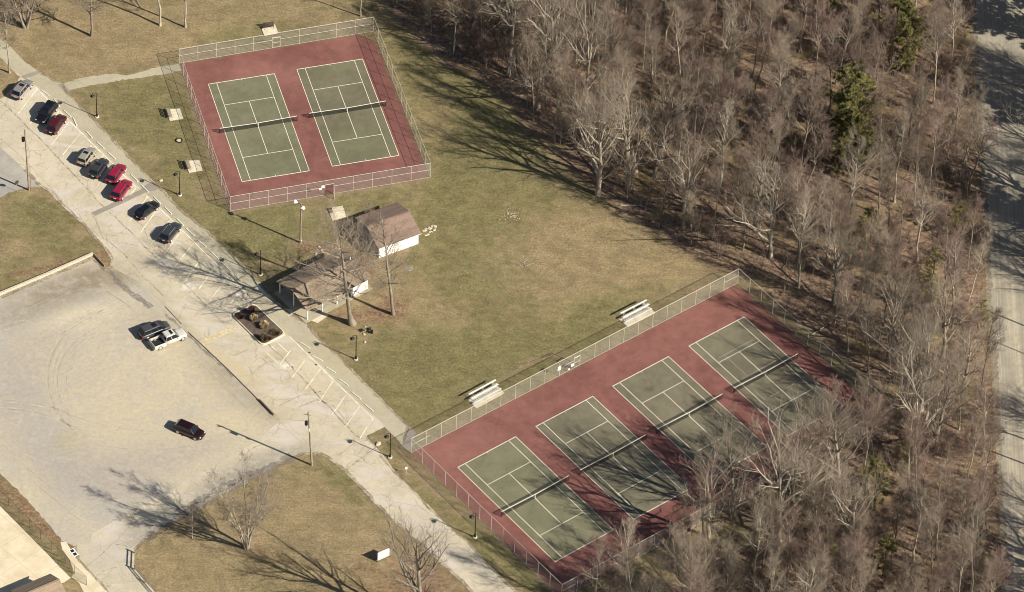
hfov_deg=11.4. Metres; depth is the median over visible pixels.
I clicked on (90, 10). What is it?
bare tree
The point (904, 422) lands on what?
bare tree
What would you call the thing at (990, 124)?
bare tree
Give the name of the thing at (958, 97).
sapling
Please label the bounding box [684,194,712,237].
sapling
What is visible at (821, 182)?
bare tree
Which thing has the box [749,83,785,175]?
bare tree
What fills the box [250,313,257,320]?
ornamental grass
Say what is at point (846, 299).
bare tree
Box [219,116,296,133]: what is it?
tennis net
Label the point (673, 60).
sapling
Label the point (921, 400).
bare tree
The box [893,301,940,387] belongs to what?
bare tree
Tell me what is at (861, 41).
sapling
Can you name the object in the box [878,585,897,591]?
bare tree
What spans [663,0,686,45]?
bare tree
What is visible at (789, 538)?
bare tree
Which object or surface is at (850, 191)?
sapling
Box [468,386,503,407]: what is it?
concrete slab
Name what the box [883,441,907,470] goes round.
sapling
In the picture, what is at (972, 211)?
bare tree
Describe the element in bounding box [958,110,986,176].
bare tree
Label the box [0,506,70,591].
concrete apron
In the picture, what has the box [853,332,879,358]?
sapling
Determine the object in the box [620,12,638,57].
sapling
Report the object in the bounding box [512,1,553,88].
bare tree
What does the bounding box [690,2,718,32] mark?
sapling
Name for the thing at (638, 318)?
concrete slab
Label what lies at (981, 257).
sapling
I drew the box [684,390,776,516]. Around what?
bare tree
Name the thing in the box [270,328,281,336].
shrub
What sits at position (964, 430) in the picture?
sapling
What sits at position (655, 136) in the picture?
sapling
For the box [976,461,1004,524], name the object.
bare tree
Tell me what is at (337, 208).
bench
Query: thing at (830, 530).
bare tree
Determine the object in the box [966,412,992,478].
bare tree
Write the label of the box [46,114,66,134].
suv
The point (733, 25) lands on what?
bare tree
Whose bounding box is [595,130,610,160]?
sapling
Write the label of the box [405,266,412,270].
manhole cover
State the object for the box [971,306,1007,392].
bare tree
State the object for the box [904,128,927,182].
sapling
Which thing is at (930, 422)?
sapling
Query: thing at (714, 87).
sapling
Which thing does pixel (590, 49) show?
bare tree
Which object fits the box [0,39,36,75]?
path
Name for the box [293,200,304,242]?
floodlight pole
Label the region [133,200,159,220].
hatchback
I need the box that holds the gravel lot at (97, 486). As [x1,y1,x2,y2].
[0,257,278,545]
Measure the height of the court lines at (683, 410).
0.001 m
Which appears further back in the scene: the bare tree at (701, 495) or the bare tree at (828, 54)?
the bare tree at (828, 54)
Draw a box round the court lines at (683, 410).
[613,356,766,477]
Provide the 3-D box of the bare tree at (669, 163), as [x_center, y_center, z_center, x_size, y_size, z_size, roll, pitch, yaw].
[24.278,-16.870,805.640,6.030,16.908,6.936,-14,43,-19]
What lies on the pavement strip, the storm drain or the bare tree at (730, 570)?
the storm drain
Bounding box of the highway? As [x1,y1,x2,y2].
[970,0,1023,591]
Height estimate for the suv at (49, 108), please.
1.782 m
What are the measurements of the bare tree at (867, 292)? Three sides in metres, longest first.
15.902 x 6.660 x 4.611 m
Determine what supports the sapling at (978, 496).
on the ground at (476, 304)
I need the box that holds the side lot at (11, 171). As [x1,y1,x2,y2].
[0,147,39,196]
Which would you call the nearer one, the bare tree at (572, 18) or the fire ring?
the fire ring
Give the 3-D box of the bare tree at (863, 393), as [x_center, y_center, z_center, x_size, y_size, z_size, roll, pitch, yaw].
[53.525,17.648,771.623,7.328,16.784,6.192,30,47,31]
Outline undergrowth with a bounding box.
[394,0,988,591]
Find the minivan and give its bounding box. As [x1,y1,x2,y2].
[137,320,170,339]
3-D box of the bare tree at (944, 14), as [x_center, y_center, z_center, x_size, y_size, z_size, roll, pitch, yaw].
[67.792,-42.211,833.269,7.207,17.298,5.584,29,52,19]
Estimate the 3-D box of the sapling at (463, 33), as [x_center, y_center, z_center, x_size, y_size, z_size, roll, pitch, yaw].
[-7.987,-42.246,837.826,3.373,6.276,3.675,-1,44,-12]
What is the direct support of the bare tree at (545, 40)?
on the ground at (476, 304)
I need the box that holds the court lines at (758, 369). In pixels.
[689,317,841,435]
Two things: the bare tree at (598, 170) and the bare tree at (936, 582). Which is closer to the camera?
the bare tree at (936, 582)
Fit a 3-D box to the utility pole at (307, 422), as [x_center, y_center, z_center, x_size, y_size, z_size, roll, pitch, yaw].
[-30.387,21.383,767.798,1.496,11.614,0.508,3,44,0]
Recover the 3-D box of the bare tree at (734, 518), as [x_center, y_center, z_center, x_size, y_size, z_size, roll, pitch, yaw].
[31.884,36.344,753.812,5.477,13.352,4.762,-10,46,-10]
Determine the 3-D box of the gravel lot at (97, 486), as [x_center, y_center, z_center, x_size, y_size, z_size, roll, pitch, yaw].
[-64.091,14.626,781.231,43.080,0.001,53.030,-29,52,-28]
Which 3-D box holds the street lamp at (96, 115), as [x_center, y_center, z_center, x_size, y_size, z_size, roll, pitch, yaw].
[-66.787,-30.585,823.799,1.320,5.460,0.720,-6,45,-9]
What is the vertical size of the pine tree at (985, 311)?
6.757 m
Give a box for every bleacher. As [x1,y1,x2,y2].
[469,379,500,402]
[620,300,651,321]
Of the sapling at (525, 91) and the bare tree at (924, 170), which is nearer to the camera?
the bare tree at (924, 170)
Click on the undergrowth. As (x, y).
(778, 224)
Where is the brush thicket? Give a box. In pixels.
[404,0,996,591]
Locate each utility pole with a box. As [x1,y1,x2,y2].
[22,129,30,190]
[303,411,312,465]
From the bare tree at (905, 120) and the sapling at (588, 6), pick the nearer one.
the bare tree at (905, 120)
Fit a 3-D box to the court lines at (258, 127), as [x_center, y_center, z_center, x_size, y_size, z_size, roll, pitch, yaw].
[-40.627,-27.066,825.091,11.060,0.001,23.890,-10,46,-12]
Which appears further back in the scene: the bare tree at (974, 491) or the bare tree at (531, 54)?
the bare tree at (531, 54)
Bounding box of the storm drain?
[69,548,78,556]
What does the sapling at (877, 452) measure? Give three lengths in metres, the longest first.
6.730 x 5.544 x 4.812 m
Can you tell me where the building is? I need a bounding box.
[10,574,65,591]
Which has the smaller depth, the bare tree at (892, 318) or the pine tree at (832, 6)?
the bare tree at (892, 318)
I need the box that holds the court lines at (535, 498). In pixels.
[459,436,612,561]
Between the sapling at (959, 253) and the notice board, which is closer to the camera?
the notice board
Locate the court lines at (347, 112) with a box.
[297,59,398,165]
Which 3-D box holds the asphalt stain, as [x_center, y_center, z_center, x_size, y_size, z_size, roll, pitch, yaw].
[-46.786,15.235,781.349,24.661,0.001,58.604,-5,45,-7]
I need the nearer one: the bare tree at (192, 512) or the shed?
the bare tree at (192, 512)
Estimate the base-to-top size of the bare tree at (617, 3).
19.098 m
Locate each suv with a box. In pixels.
[10,79,33,99]
[35,100,58,123]
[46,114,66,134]
[76,147,96,166]
[88,158,108,178]
[105,163,126,184]
[110,179,132,201]
[159,222,181,243]
[173,419,205,440]
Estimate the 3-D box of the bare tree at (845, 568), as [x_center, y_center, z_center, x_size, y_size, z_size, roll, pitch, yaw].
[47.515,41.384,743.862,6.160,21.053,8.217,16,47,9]
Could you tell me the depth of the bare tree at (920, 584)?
736.62 m
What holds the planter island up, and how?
on the road
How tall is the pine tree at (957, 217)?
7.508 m
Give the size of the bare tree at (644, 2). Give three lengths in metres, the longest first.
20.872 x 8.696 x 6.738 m
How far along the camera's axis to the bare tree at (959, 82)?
820.28 m
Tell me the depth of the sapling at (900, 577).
750.17 m
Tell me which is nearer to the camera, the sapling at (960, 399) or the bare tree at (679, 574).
the bare tree at (679, 574)
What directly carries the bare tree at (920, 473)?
on the ground at (476, 304)
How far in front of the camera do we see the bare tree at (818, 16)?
826.40 m
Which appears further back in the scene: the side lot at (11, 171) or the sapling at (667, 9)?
the sapling at (667, 9)
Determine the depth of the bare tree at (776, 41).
824.01 m
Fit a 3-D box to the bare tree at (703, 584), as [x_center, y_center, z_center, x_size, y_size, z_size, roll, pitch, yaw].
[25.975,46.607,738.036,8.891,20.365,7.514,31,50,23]
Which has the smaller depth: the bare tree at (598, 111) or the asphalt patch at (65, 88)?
the bare tree at (598, 111)
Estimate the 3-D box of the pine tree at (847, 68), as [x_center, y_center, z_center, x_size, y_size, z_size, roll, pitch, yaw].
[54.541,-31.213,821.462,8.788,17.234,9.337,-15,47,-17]
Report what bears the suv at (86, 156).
on the road
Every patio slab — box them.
[255,284,290,315]
[286,309,328,322]
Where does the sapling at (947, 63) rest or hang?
on the ground at (476, 304)
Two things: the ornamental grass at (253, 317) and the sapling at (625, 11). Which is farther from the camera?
the sapling at (625, 11)
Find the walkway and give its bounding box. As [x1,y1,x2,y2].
[26,74,408,444]
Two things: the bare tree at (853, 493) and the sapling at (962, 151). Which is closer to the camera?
the bare tree at (853, 493)
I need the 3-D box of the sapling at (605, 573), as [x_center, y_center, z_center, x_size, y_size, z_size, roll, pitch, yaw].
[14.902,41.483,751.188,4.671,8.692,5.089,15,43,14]
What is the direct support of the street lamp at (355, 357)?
on the ground at (476, 304)
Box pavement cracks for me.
[1,131,474,569]
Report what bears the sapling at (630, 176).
on the ground at (476, 304)
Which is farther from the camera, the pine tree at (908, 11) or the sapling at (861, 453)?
the pine tree at (908, 11)
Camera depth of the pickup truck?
788.47 m
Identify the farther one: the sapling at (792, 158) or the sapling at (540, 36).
the sapling at (540, 36)
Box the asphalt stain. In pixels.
[108,271,294,542]
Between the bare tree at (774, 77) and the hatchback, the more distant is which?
the bare tree at (774, 77)
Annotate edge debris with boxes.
[2,1,1007,591]
[182,33,889,591]
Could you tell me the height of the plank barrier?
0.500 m
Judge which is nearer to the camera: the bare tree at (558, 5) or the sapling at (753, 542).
the sapling at (753, 542)
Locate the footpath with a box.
[64,64,181,89]
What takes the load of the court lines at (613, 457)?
on the tennis court at (641, 497)
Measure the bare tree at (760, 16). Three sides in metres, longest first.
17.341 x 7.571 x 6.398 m
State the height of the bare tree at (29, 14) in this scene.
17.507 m
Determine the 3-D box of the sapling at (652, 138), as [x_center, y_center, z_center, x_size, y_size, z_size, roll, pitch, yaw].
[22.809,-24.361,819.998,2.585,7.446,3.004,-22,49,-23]
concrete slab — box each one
[165,108,182,120]
[184,160,202,172]
[262,24,277,35]
[329,208,345,219]
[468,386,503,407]
[619,306,653,326]
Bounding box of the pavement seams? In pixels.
[0,100,468,589]
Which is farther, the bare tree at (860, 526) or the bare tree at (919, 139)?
the bare tree at (919, 139)
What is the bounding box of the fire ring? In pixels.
[176,138,182,142]
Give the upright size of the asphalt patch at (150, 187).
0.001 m
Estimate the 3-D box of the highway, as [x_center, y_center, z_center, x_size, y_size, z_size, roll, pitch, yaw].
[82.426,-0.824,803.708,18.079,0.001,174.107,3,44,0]
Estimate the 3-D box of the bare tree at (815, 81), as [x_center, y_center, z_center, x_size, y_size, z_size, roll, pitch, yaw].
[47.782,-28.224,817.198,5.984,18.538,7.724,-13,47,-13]
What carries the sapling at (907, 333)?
on the ground at (476, 304)
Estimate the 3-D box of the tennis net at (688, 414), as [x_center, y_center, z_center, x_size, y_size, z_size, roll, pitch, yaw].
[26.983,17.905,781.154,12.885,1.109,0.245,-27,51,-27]
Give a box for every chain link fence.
[2,492,86,584]
[179,17,430,210]
[411,269,892,590]
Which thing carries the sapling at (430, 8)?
on the ground at (476, 304)
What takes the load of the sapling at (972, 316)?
on the ground at (476, 304)
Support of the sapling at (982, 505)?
on the ground at (476, 304)
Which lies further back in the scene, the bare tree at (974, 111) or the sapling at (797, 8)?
the sapling at (797, 8)
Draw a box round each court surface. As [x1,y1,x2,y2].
[179,34,429,210]
[412,285,885,591]
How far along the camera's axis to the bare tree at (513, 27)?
828.71 m
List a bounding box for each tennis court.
[209,74,308,180]
[298,59,397,165]
[458,437,612,560]
[536,397,689,518]
[613,357,765,476]
[690,317,841,434]
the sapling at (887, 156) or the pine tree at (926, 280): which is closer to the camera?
the pine tree at (926, 280)
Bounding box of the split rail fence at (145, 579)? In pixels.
[134,547,157,591]
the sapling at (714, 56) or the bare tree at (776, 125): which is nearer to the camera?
the bare tree at (776, 125)
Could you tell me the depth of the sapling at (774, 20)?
841.84 m
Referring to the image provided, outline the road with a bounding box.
[0,38,516,591]
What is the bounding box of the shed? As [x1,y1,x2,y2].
[354,202,421,257]
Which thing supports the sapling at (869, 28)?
on the ground at (476, 304)
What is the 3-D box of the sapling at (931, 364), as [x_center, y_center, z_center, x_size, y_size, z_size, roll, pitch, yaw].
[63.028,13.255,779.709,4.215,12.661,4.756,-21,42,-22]
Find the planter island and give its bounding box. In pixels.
[233,304,283,344]
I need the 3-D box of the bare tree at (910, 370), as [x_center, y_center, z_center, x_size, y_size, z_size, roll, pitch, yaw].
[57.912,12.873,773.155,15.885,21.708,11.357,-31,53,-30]
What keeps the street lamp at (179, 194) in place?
on the ground at (476, 304)
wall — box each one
[0,252,93,294]
[94,253,104,266]
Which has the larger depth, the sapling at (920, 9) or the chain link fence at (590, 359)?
the sapling at (920, 9)
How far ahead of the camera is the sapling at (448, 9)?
841.34 m
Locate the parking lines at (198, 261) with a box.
[18,87,372,438]
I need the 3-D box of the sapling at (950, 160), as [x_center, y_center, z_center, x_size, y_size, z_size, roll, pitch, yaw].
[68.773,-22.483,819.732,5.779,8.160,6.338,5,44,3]
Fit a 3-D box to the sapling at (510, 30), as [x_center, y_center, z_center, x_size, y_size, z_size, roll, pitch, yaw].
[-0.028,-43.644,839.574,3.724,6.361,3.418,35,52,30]
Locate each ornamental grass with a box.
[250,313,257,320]
[259,320,269,328]
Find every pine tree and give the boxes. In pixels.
[803,532,837,556]
[813,72,886,173]
[816,108,857,176]
[822,58,874,136]
[824,0,843,19]
[855,206,884,248]
[856,455,893,510]
[864,533,899,578]
[868,0,932,73]
[872,0,928,42]
[892,434,920,469]
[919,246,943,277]
[921,272,947,306]
[944,199,967,235]
[972,297,993,331]
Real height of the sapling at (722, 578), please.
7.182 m
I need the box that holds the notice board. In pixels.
[377,547,389,561]
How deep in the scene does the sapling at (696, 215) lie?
804.35 m
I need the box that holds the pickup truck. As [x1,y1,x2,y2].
[148,328,187,350]
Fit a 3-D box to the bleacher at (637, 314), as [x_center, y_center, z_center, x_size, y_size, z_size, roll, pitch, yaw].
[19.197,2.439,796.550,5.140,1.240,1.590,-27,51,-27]
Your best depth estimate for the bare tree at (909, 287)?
787.55 m
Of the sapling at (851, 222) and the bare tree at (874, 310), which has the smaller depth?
the bare tree at (874, 310)
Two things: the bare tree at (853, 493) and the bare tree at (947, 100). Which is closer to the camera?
the bare tree at (853, 493)
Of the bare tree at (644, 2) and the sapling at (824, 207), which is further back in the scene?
the bare tree at (644, 2)
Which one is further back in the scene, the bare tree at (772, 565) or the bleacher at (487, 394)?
the bleacher at (487, 394)
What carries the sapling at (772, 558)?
on the ground at (476, 304)
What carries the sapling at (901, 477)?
on the ground at (476, 304)
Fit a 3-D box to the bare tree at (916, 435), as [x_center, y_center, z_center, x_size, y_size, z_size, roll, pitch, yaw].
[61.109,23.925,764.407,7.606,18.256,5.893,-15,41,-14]
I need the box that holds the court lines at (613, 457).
[537,396,690,518]
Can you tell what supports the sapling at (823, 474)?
on the ground at (476, 304)
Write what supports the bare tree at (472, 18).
on the ground at (476, 304)
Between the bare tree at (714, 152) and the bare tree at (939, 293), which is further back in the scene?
the bare tree at (714, 152)
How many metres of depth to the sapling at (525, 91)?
828.58 m
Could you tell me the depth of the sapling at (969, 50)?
831.31 m
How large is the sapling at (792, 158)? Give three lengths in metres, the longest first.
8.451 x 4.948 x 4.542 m
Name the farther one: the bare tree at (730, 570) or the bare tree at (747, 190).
the bare tree at (747, 190)
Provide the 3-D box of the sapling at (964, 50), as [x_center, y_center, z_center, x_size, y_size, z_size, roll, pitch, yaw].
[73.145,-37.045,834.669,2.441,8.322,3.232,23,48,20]
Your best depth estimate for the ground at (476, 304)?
806.58 m
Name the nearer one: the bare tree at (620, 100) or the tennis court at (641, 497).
the tennis court at (641, 497)
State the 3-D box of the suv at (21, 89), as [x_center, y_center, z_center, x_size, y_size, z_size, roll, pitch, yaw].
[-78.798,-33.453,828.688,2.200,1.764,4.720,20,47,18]
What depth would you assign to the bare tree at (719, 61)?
821.89 m
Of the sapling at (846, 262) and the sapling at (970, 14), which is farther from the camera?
the sapling at (970, 14)
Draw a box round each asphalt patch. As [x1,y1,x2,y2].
[21,71,41,78]
[58,84,69,92]
[92,181,160,215]
[402,426,415,452]
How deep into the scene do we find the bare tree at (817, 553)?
741.85 m
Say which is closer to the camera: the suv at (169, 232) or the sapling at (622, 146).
the suv at (169, 232)
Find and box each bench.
[165,106,171,116]
[184,158,190,168]
[263,21,273,27]
[332,206,343,213]
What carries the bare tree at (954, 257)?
on the ground at (476, 304)
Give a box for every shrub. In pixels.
[235,312,245,318]
[248,304,254,313]
[259,333,267,341]
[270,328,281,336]
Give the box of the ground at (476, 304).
[0,0,1000,591]
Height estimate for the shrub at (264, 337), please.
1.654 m
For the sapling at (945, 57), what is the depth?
836.60 m
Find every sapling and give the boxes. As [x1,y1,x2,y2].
[420,0,435,31]
[442,0,458,28]
[456,20,473,48]
[461,36,485,65]
[464,10,497,45]
[472,26,500,71]
[481,9,496,42]
[481,22,508,62]
[500,15,516,42]
[503,31,521,80]
[519,68,535,105]
[531,69,557,115]
[532,65,548,94]
[533,16,550,56]
[539,94,557,123]
[550,100,571,147]
[553,78,573,115]
[566,22,596,53]
[566,55,578,84]
[567,70,582,111]
[568,98,582,140]
[580,0,596,15]
[582,106,599,149]
[592,83,618,127]
[595,50,614,99]
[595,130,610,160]
[601,556,627,591]
[608,0,635,28]
[617,141,633,172]
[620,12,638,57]
[622,124,643,153]
[622,154,635,198]
[634,131,653,160]
[645,29,661,75]
[647,116,661,158]
[649,124,661,158]
[653,94,686,129]
[659,117,678,153]
[660,37,695,72]
[661,4,684,38]
[661,73,679,104]
[669,490,696,554]
[679,97,699,132]
[682,160,713,193]
[683,189,708,242]
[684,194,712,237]
[686,7,704,30]
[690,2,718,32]
[693,539,725,574]
[700,68,731,103]
[702,65,722,103]
[704,528,726,563]
[705,210,735,258]
[708,16,737,62]
[708,48,724,79]
[708,556,738,591]
[710,92,738,138]
[719,31,739,71]
[723,47,741,86]
[725,123,741,163]
[727,163,742,193]
[730,578,746,591]
[739,0,759,18]
[739,524,765,573]
[743,119,765,151]
[745,14,767,38]
[750,0,770,28]
[750,96,771,136]
[751,172,766,199]
[758,2,785,37]
[761,536,800,569]
[765,21,785,44]
[765,543,781,580]
[776,150,800,176]
[777,68,794,107]
[777,145,803,184]
[780,529,819,578]
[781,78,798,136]
[784,117,797,153]
[787,525,821,564]
[788,577,822,591]
[789,0,810,36]
[791,178,808,208]
[792,83,816,114]
[792,488,817,514]
[796,182,818,215]
[803,113,824,146]
[803,512,829,567]
[806,0,830,36]
[810,451,835,496]
[811,482,842,519]
[811,558,831,590]
[814,110,836,137]
[814,209,827,237]
[815,196,846,232]
[819,472,844,500]
[827,481,864,520]
[828,273,851,331]
[828,535,841,561]
[835,300,855,324]
[837,187,858,220]
[839,205,859,256]
[839,241,855,275]
[840,205,856,244]
[846,28,867,61]
[848,238,857,270]
[850,436,867,465]
[851,219,877,279]
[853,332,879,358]
[853,562,872,591]
[855,17,875,40]
[856,0,882,34]
[856,450,886,478]
[857,508,882,555]
[864,66,878,96]
[872,218,902,252]
[875,503,903,546]
[879,145,892,168]
[879,261,905,291]
[879,404,898,434]
[880,555,913,591]
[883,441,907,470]
[885,206,910,239]
[892,562,923,591]
[893,29,910,63]
[893,277,910,312]
[894,270,921,300]
[895,318,919,363]
[895,460,911,494]
[904,100,929,130]
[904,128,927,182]
[906,60,933,88]
[906,243,931,276]
[908,293,938,328]
[909,4,927,38]
[909,291,932,339]
[910,8,926,43]
[912,81,933,111]
[914,523,936,573]
[915,108,933,140]
[916,403,937,443]
[919,289,941,345]
[920,352,940,416]
[921,497,948,550]
[924,0,944,32]
[925,388,955,434]
[927,5,943,44]
[927,133,960,177]
[928,36,958,77]
[933,364,964,401]
[934,46,957,80]
[939,110,957,157]
[942,340,955,370]
[942,420,970,456]
[942,429,958,468]
[944,253,969,294]
[945,126,968,182]
[945,534,974,576]
[946,249,965,299]
[948,190,973,220]
[949,387,971,434]
[949,564,963,591]
[950,341,971,381]
[951,82,964,109]
[952,37,977,89]
[956,48,972,77]
[956,299,984,340]
[957,0,974,23]
[957,425,984,467]
[966,480,988,525]
[968,500,988,533]
[969,415,985,448]
[974,240,989,274]
[974,555,997,591]
[977,422,993,464]
[978,559,1012,591]
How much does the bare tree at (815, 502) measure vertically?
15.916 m
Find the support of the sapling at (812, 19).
on the ground at (476, 304)
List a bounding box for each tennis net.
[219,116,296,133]
[309,101,385,117]
[501,475,568,516]
[579,434,646,474]
[656,394,722,433]
[733,354,797,392]
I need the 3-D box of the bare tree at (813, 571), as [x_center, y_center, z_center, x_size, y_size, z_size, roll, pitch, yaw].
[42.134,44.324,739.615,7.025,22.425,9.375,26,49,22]
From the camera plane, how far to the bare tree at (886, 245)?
794.35 m
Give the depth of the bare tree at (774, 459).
758.73 m
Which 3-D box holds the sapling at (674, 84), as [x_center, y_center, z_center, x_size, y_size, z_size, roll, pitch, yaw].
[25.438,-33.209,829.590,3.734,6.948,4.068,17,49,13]
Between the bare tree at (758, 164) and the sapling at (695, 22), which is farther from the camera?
the sapling at (695, 22)
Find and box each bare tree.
[0,0,24,73]
[0,0,60,28]
[69,0,106,36]
[157,0,161,25]
[184,0,191,27]
[184,501,201,538]
[202,449,288,549]
[282,197,404,326]
[346,197,420,315]
[370,493,461,591]
[426,0,490,40]
[445,0,465,53]
[460,0,493,52]
[471,0,548,37]
[475,0,560,75]
[488,0,507,43]
[490,0,583,108]
[508,0,595,90]
[510,0,549,60]
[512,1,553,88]
[514,31,552,120]
[531,41,578,143]
[535,0,560,53]
[548,0,638,111]
[551,74,638,196]
[553,38,585,97]
[554,70,594,147]
[555,0,594,81]
[555,57,659,172]
[556,0,581,62]
[571,530,612,591]
[575,87,613,166]
[580,64,670,191]
[587,5,630,94]
[587,544,680,591]
[591,0,617,74]
[595,0,627,57]
[602,516,653,591]
[605,23,645,98]
[607,44,639,122]
[617,84,642,121]
[622,0,642,55]
[627,0,663,88]
[629,0,662,69]
[636,20,673,112]
[636,64,706,186]
[640,123,726,227]
[650,141,685,228]
[651,504,740,590]
[657,0,697,58]
[659,524,716,589]
[660,0,666,22]
[661,411,773,539]
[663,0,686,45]
[663,0,694,87]
[666,98,693,176]
[671,562,718,591]
[673,50,701,125]
[674,96,724,206]
[674,559,705,591]
[675,33,705,106]
[678,51,713,143]
[682,0,718,65]
[684,0,716,46]
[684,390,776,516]
[685,457,725,559]
[690,118,789,229]
[694,54,725,115]
[695,96,752,195]
[698,110,738,181]
[702,57,732,137]
[703,144,735,238]
[707,153,812,259]
[715,73,753,150]
[715,513,744,575]
[716,0,756,87]
[716,147,755,220]
[718,534,752,591]
[719,0,735,44]
[719,0,751,59]
[726,389,850,543]
[727,171,760,250]
[728,401,837,509]
[734,71,763,140]
[736,489,791,591]
[739,0,779,76]
[743,0,757,42]
[743,490,784,574]
[744,120,770,204]
[745,541,798,591]
[749,21,780,96]
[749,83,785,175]
[753,385,871,502]
[756,34,801,136]
[760,0,793,59]
[760,75,801,166]
[760,111,791,191]
[761,25,793,104]
[762,429,792,514]
[763,56,787,112]
[772,502,805,591]
[776,153,818,254]
[777,11,806,85]
[779,178,824,287]
[782,543,833,591]
[783,69,831,169]
[783,176,825,269]
[783,451,868,537]
[789,530,834,591]
[791,0,824,52]
[794,374,880,498]
[795,66,828,155]
[801,116,837,186]
[801,199,866,305]
[802,60,834,130]
[802,506,843,581]
[804,0,841,77]
[811,167,833,235]
[811,176,856,261]
[814,0,817,43]
[815,10,853,113]
[818,448,888,557]
[820,373,860,456]
[820,531,856,591]
[820,535,866,591]
[824,403,854,474]
[826,192,868,259]
[827,0,871,84]
[831,268,864,355]
[835,530,876,591]
[836,122,890,240]
[840,29,871,113]
[841,549,882,591]
[846,0,881,65]
[846,501,880,582]
[850,280,879,339]
[851,370,891,455]
[853,31,884,72]
[854,250,879,317]
[854,295,885,373]
[855,390,897,482]
[858,260,937,363]
[859,33,900,138]
[860,294,958,411]
[861,84,903,179]
[861,210,890,293]
[865,1,903,79]
[869,310,953,422]
[870,0,899,46]
[870,125,903,214]
[870,157,903,230]
[873,326,965,463]
[875,232,902,299]
[878,487,911,557]
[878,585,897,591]
[879,99,925,202]
[881,230,923,330]
[885,565,936,591]
[887,176,916,252]
[889,552,928,591]
[890,268,922,342]
[891,384,924,440]
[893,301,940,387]
[899,401,928,489]
[900,410,942,502]
[901,64,932,139]
[901,78,936,157]
[902,305,996,402]
[904,117,946,205]
[904,444,939,523]
[905,479,951,564]
[906,176,953,260]
[911,344,988,453]
[912,6,961,103]
[912,147,943,217]
[912,260,1002,359]
[914,459,960,561]
[915,504,958,590]
[918,0,955,74]
[922,196,968,296]
[923,548,960,591]
[924,101,963,189]
[925,0,950,47]
[927,73,966,151]
[928,573,947,591]
[933,223,975,328]
[933,521,984,591]
[934,0,974,66]
[937,65,972,143]
[941,499,991,591]
[942,341,975,429]
[944,297,979,380]
[949,464,979,543]
[951,81,992,162]
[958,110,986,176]
[960,415,1007,500]
[961,105,1004,190]
[962,355,1011,457]
[964,192,997,267]
[964,461,1011,565]
[966,229,995,301]
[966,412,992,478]
[969,582,994,591]
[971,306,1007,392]
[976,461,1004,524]
[978,544,1019,591]
[1000,101,1023,159]
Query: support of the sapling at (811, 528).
on the ground at (476, 304)
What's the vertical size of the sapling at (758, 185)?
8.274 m
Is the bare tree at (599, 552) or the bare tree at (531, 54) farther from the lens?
the bare tree at (531, 54)
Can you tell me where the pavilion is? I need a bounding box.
[274,250,371,322]
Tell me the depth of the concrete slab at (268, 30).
841.80 m
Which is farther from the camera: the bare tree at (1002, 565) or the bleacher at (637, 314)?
the bleacher at (637, 314)
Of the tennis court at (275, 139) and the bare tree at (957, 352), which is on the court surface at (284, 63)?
the tennis court at (275, 139)
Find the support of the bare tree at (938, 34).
on the ground at (476, 304)
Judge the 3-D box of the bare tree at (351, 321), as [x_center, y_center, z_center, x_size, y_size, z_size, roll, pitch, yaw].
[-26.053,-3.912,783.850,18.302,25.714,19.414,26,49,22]
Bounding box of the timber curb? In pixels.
[188,332,258,399]
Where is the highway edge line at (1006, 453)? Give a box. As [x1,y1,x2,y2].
[996,291,1015,591]
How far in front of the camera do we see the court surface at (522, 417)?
779.35 m
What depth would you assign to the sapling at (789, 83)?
823.92 m
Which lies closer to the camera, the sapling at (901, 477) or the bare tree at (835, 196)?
the sapling at (901, 477)
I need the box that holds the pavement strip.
[61,542,106,591]
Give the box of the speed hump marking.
[202,326,236,344]
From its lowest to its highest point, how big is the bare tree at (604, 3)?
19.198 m
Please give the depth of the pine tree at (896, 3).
840.23 m
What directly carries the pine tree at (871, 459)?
on the ground at (476, 304)
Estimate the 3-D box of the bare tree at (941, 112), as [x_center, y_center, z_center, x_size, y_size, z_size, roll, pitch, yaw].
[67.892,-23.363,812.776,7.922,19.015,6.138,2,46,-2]
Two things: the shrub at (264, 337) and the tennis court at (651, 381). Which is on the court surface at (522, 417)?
the tennis court at (651, 381)
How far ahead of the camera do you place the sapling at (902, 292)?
792.98 m
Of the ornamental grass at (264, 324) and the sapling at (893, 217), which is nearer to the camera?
the ornamental grass at (264, 324)
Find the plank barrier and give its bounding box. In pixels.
[259,399,273,415]
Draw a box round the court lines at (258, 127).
[208,73,309,181]
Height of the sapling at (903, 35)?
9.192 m
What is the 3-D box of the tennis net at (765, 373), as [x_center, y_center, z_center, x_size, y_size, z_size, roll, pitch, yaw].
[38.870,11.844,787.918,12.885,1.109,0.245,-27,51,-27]
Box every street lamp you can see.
[90,93,98,117]
[173,171,181,196]
[254,250,262,275]
[350,335,357,360]
[384,432,391,458]
[469,513,477,538]
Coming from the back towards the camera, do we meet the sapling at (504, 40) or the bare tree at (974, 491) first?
the sapling at (504, 40)
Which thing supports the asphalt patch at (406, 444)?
on the road
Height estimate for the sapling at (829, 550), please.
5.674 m
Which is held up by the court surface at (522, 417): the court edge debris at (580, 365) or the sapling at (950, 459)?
the court edge debris at (580, 365)
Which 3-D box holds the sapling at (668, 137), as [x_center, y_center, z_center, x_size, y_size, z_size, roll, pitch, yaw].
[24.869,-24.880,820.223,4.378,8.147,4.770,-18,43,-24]
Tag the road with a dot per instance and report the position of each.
(178, 298)
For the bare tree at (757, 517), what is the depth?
746.19 m
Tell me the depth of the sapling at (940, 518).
756.40 m
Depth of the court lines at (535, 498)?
768.21 m

